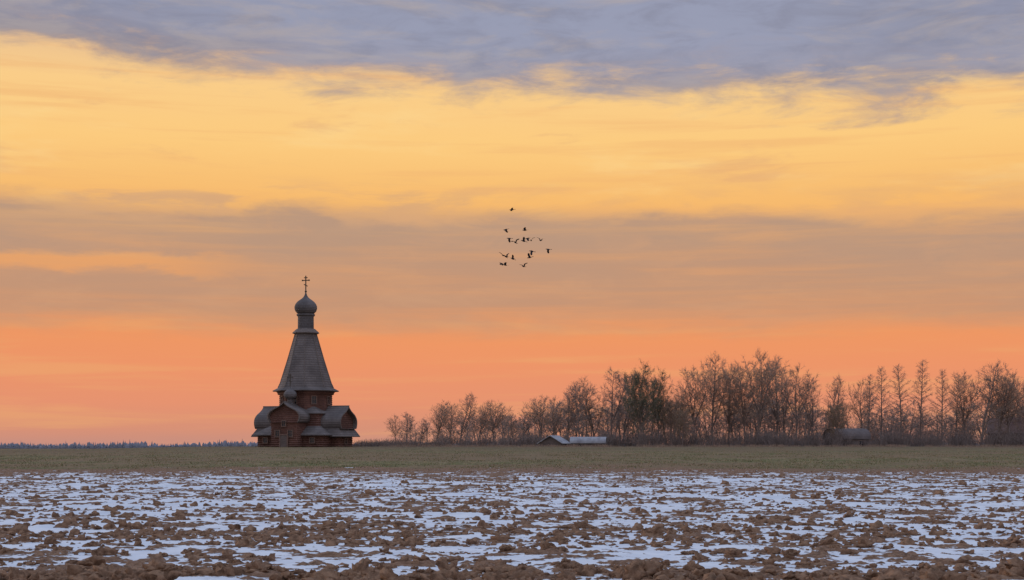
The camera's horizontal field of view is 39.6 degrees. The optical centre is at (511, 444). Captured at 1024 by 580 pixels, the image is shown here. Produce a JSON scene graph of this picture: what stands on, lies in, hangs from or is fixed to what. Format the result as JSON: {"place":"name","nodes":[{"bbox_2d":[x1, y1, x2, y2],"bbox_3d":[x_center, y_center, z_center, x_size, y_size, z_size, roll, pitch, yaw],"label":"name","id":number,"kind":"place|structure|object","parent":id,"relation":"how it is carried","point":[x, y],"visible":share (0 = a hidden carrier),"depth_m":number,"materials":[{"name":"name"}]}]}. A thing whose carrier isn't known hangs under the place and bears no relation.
{"place":"outdoors","nodes":[
{"label":"outdoors","id":0,"kind":"place"},
{"bbox_2d":[0,446,1023,579],"bbox_3d":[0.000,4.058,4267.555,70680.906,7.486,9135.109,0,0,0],"label":"ground","id":1,"kind":"structure","parent":0,"point":[312,556],"depth_m":43.10,"materials":[{"name":"white snow"}]},
{"bbox_2d":[251,276,359,446],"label":"wooden church","id":2,"kind":"structure","parent":1,"relation":"on","point":[305,413],"depth_m":246.17,"materials":[{"name":"brown wood"}]},
{"bbox_2d":[262,437,267,443],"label":"window","id":3,"kind":"structure","parent":2,"relation":"in","point":[264,439],"depth_m":245.40,"materials":[{"name":"brown wood"}]},
{"bbox_2d":[274,430,280,436],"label":"window","id":4,"kind":"structure","parent":2,"relation":"in","point":[276,432],"depth_m":242.36,"materials":[{"name":"brown wood"}]},
{"bbox_2d":[279,434,287,446],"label":"entrance door","id":5,"kind":"structure","parent":2,"relation":"in","point":[283,438],"depth_m":241.95,"materials":[{"name":"brown wood"}]},
{"bbox_2d":[281,420,286,426],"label":"window","id":6,"kind":"structure","parent":2,"relation":"in","point":[283,422],"depth_m":242.01,"materials":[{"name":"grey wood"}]},
{"bbox_2d":[287,430,292,436],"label":"window","id":7,"kind":"structure","parent":2,"relation":"in","point":[290,432],"depth_m":241.65,"materials":[{"name":"brown wood"}]},
{"bbox_2d":[293,395,297,403],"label":"octagon window","id":8,"kind":"structure","parent":2,"relation":"in","point":[295,400],"depth_m":245.76,"materials":[{"name":"brown wood"}]},
{"bbox_2d":[309,437,314,443],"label":"window","id":9,"kind":"structure","parent":2,"relation":"in","point":[311,439],"depth_m":242.72,"materials":[{"name":"brown wood"}]},
{"bbox_2d":[311,395,316,403],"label":"octagon window","id":10,"kind":"structure","parent":2,"relation":"in","point":[313,397],"depth_m":246.06,"materials":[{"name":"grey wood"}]},
{"bbox_2d":[352,438,395,446],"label":"shrub thicket","id":11,"kind":"object","parent":1,"relation":"on","point":[370,444],"visible":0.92,"depth_m":254.62,"materials":[{"name":"plant"}]},
{"bbox_2d":[384,415,408,442],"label":"bare tree","id":12,"kind":"object","parent":1,"relation":"on","point":[394,427],"visible":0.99,"depth_m":261.79,"materials":[{"name":"brown plant"}]},
{"bbox_2d":[400,412,416,442],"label":"bare tree","id":13,"kind":"object","parent":1,"relation":"on","point":[409,423],"visible":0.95,"depth_m":266.10,"materials":[{"name":"brown plant"}]},
{"bbox_2d":[416,417,430,441],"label":"bare tree","id":14,"kind":"object","parent":1,"relation":"on","point":[425,429],"visible":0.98,"depth_m":267.40,"materials":[{"name":"brown plant"}]},
{"bbox_2d":[423,401,452,437],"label":"bare tree","id":15,"kind":"object","parent":1,"relation":"on","point":[438,427],"visible":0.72,"depth_m":271.23,"materials":[{"name":"brown plant"}]},
{"bbox_2d":[433,403,467,441],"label":"bare tree","id":16,"kind":"object","parent":1,"relation":"on","point":[451,418],"visible":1,"depth_m":264.84,"materials":[{"name":"brown plant"}]},
{"bbox_2d":[449,392,480,440],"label":"bare tree","id":17,"kind":"object","parent":1,"relation":"on","point":[465,411],"visible":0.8,"depth_m":274.73,"materials":[{"name":"brown plant"}]},
{"bbox_2d":[466,402,495,445],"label":"bare tree","id":18,"kind":"object","parent":1,"relation":"on","point":[482,417],"visible":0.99,"depth_m":267.87,"materials":[{"name":"brown plant"}]},
{"bbox_2d":[0,439,978,448],"bbox_3d":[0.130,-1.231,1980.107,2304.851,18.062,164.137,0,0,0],"label":"forest","id":19,"kind":"object","parent":1,"relation":"on","point":[11,445],"visible":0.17,"depth_m":1935.22,"materials":[{"name":"grey plant"}]},
{"bbox_2d":[479,399,512,445],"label":"bare tree","id":20,"kind":"object","parent":1,"relation":"on","point":[500,416],"visible":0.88,"depth_m":271.43,"materials":[{"name":"brown plant"}]},
{"bbox_2d":[501,413,521,445],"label":"bare tree","id":21,"kind":"object","parent":1,"relation":"on","point":[512,427],"visible":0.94,"depth_m":267.88,"materials":[{"name":"brown plant"}]},
{"bbox_2d":[0,469,1023,579],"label":"soil clods","id":22,"kind":"object","parent":1,"relation":"on","point":[362,569],"visible":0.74,"depth_m":26.02,"materials":[{"name":"brown soil"}]},
{"bbox_2d":[0,451,1023,468],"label":"green grass","id":23,"kind":"structure","parent":1,"relation":"on","point":[222,460],"depth_m":132.28,"materials":[{"name":"green plant"}]},
{"bbox_2d":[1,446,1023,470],"bbox_3d":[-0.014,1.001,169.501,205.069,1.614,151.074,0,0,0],"label":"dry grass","id":24,"kind":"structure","parent":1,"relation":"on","point":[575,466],"depth_m":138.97,"materials":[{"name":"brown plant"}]},
{"bbox_2d":[514,410,536,436],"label":"bare tree","id":25,"kind":"object","parent":1,"relation":"on","point":[526,422],"visible":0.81,"depth_m":275.07,"materials":[{"name":"brown plant"}]},
{"bbox_2d":[518,396,556,440],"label":"bare tree","id":26,"kind":"object","parent":1,"relation":"on","point":[535,413],"visible":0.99,"depth_m":270.08,"materials":[{"name":"brown plant"}]},
{"bbox_2d":[537,395,564,434],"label":"bare tree","id":27,"kind":"object","parent":1,"relation":"on","point":[559,417],"visible":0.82,"depth_m":275.08,"materials":[{"name":"brown plant"}]},
{"bbox_2d":[537,435,570,446],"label":"greenhouse shed","id":28,"kind":"structure","parent":1,"relation":"on","point":[553,440],"depth_m":253.59,"materials":[{"name":"grey wood"}]},
{"bbox_2d":[557,391,586,438],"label":"bare tree","id":29,"kind":"object","parent":1,"relation":"on","point":[567,429],"visible":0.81,"depth_m":271.89,"materials":[{"name":"brown plant"}]},
{"bbox_2d":[563,381,590,436],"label":"bare tree","id":30,"kind":"object","parent":1,"relation":"on","point":[577,401],"visible":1,"depth_m":268.98,"materials":[{"name":"brown plant"}]},
{"bbox_2d":[570,437,606,446],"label":"greenhouse shed","id":31,"kind":"structure","parent":1,"relation":"on","point":[590,441],"depth_m":255.28,"materials":[{"name":"grey wood"}]},
{"bbox_2d":[568,375,613,436],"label":"bare tree","id":32,"kind":"object","parent":1,"relation":"on","point":[586,405],"visible":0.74,"depth_m":274.47,"materials":[{"name":"brown plant"}]},
{"bbox_2d":[594,366,631,433],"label":"bare tree","id":33,"kind":"object","parent":1,"relation":"on","point":[619,400],"visible":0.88,"depth_m":270.03,"materials":[{"name":"brown plant"}]},
{"bbox_2d":[612,374,642,434],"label":"bare tree","id":34,"kind":"object","parent":1,"relation":"on","point":[628,420],"visible":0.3,"depth_m":280.28,"materials":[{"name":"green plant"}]},
{"bbox_2d":[618,358,660,444],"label":"willow tree","id":35,"kind":"object","parent":1,"relation":"on","point":[635,399],"visible":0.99,"depth_m":261.21,"materials":[{"name":"plant"}]},
{"bbox_2d":[644,367,673,439],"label":"tree","id":36,"kind":"object","parent":1,"relation":"on","point":[661,405],"visible":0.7,"depth_m":269.49,"materials":[{"name":"brown plant"}]},
{"bbox_2d":[659,397,685,435],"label":"tree","id":37,"kind":"object","parent":1,"relation":"on","point":[670,410],"visible":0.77,"depth_m":265.56,"materials":[{"name":"brown plant"}]},
{"bbox_2d":[664,387,694,434],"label":"bare tree","id":38,"kind":"object","parent":1,"relation":"on","point":[680,397],"visible":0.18,"depth_m":276.88,"materials":[{"name":"brown plant"}]},
{"bbox_2d":[669,408,692,445],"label":"tree","id":39,"kind":"object","parent":1,"relation":"on","point":[682,423],"visible":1,"depth_m":257.92,"materials":[{"name":"brown plant"}]},
{"bbox_2d":[668,365,725,437],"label":"bare tree","id":40,"kind":"object","parent":1,"relation":"on","point":[696,393],"visible":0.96,"depth_m":267.10,"materials":[{"name":"brown plant"}]},
{"bbox_2d":[379,420,1023,446],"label":"shrub thicket","id":41,"kind":"object","parent":1,"relation":"on","point":[769,438],"visible":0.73,"depth_m":262.23,"materials":[{"name":"brown plant"}]},
{"bbox_2d":[379,443,1023,446],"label":"dry weeds","id":42,"kind":"object","parent":1,"relation":"on","point":[721,445],"visible":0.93,"depth_m":245.47,"materials":[{"name":"brown plant"}]},
{"bbox_2d":[394,394,1023,445],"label":"distant tree row","id":43,"kind":"object","parent":1,"relation":"on","point":[603,419],"visible":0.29,"depth_m":286.69,"materials":[{"name":"brown plant"}]},
{"bbox_2d":[690,351,740,443],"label":"bare tree","id":44,"kind":"object","parent":1,"relation":"on","point":[721,376],"visible":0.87,"depth_m":271.35,"materials":[{"name":"brown plant"}]},
{"bbox_2d":[710,362,748,436],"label":"bare tree","id":45,"kind":"object","parent":1,"relation":"on","point":[731,414],"visible":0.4,"depth_m":278.59,"materials":[{"name":"brown plant"}]},
{"bbox_2d":[716,360,767,443],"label":"bare tree","id":46,"kind":"object","parent":1,"relation":"on","point":[738,393],"visible":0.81,"depth_m":269.58,"materials":[{"name":"brown plant"}]},
{"bbox_2d":[731,348,788,441],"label":"bare tree","id":47,"kind":"object","parent":1,"relation":"on","point":[754,389],"visible":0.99,"depth_m":264.84,"materials":[{"name":"brown plant"}]},
{"bbox_2d":[749,357,795,433],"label":"bare tree","id":48,"kind":"object","parent":1,"relation":"on","point":[776,403],"visible":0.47,"depth_m":275.20,"materials":[{"name":"brown plant"}]},
{"bbox_2d":[770,368,795,435],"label":"bare tree","id":49,"kind":"object","parent":1,"relation":"on","point":[785,416],"visible":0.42,"depth_m":280.21,"materials":[{"name":"brown plant"}]},
{"bbox_2d":[771,362,822,443],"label":"bare tree","id":50,"kind":"object","parent":1,"relation":"on","point":[802,405],"visible":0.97,"depth_m":270.07,"materials":[{"name":"brown plant"}]},
{"bbox_2d":[791,376,825,433],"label":"bare tree","id":51,"kind":"object","parent":1,"relation":"on","point":[812,409],"visible":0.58,"depth_m":275.75,"materials":[{"name":"brown plant"}]},
{"bbox_2d":[815,375,848,429],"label":"bare tree","id":52,"kind":"object","parent":1,"relation":"on","point":[838,388],"visible":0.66,"depth_m":269.50,"materials":[{"name":"brown plant"}]},
{"bbox_2d":[820,403,850,438],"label":"leafy tree","id":53,"kind":"object","parent":1,"relation":"on","point":[834,419],"visible":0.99,"depth_m":261.86,"materials":[{"name":"brown plant"}]},
{"bbox_2d":[829,401,854,427],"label":"bare tree","id":54,"kind":"object","parent":1,"relation":"on","point":[846,407],"visible":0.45,"depth_m":276.56,"materials":[{"name":"brown plant"}]},
{"bbox_2d":[822,428,870,446],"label":"storage hangar","id":55,"kind":"structure","parent":1,"relation":"on","point":[862,434],"depth_m":264.03,"materials":[{"name":"grey metal"}]},
{"bbox_2d":[843,380,879,428],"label":"bare tree","id":56,"kind":"object","parent":1,"relation":"on","point":[857,405],"visible":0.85,"depth_m":276.10,"materials":[{"name":"brown plant"}]},
{"bbox_2d":[852,374,882,437],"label":"larch tree","id":57,"kind":"object","parent":1,"relation":"on","point":[869,398],"visible":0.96,"depth_m":267.92,"materials":[{"name":"brown plant"}]},
{"bbox_2d":[865,366,902,439],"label":"larch tree","id":58,"kind":"object","parent":1,"relation":"on","point":[881,398],"visible":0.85,"depth_m":271.89,"materials":[{"name":"brown plant"}]},
{"bbox_2d":[878,364,919,436],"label":"larch tree","id":59,"kind":"object","parent":1,"relation":"on","point":[900,406],"visible":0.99,"depth_m":265.78,"materials":[{"name":"brown plant"}]},
{"bbox_2d":[902,360,940,439],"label":"larch tree","id":60,"kind":"object","parent":1,"relation":"on","point":[922,400],"visible":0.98,"depth_m":269.86,"materials":[{"name":"brown plant"}]},
{"bbox_2d":[923,370,962,444],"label":"larch tree","id":61,"kind":"object","parent":1,"relation":"on","point":[942,406],"visible":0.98,"depth_m":267.86,"materials":[{"name":"brown plant"}]},
{"bbox_2d":[939,380,973,436],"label":"larch tree","id":62,"kind":"object","parent":1,"relation":"on","point":[956,419],"visible":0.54,"depth_m":275.94,"materials":[{"name":"brown plant"}]},
{"bbox_2d":[939,370,984,431],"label":"bare tree","id":63,"kind":"object","parent":1,"relation":"on","point":[964,400],"visible":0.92,"depth_m":271.40,"materials":[{"name":"brown plant"}]},
{"bbox_2d":[965,361,1011,445],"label":"bare tree","id":64,"kind":"object","parent":1,"relation":"on","point":[983,395],"visible":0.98,"depth_m":266.15,"materials":[{"name":"brown plant"}]},
{"bbox_2d":[978,368,1023,443],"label":"bare tree","id":65,"kind":"object","parent":1,"relation":"on","point":[1008,402],"visible":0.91,"depth_m":266.27,"materials":[{"name":"brown plant"}]},
{"bbox_2d":[986,371,1023,442],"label":"bare tree","id":66,"kind":"object","parent":1,"relation":"on","point":[1013,415],"visible":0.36,"depth_m":275.37,"materials":[{"name":"brown plant"}]},
{"bbox_2d":[1006,383,1023,431],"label":"bare tree","id":67,"kind":"object","parent":1,"relation":"on","point":[1019,402],"visible":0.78,"depth_m":270.94,"materials":[{"name":"brown plant"}]},
{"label":"walls","id":68,"kind":"object","parent":1,"relation":"on","visible":0},
{"bbox_2d":[986,417,1023,433],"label":"roof","id":69,"kind":"structure","parent":68,"relation":"on","point":[991,427],"depth_m":280.57,"materials":[{"name":"grey"}]},
{"bbox_2d":[0,0,1023,445],"label":"sky","id":70,"kind":"structure","parent":0,"point":[833,188],"materials":[{"name":"orange"}]}
]}

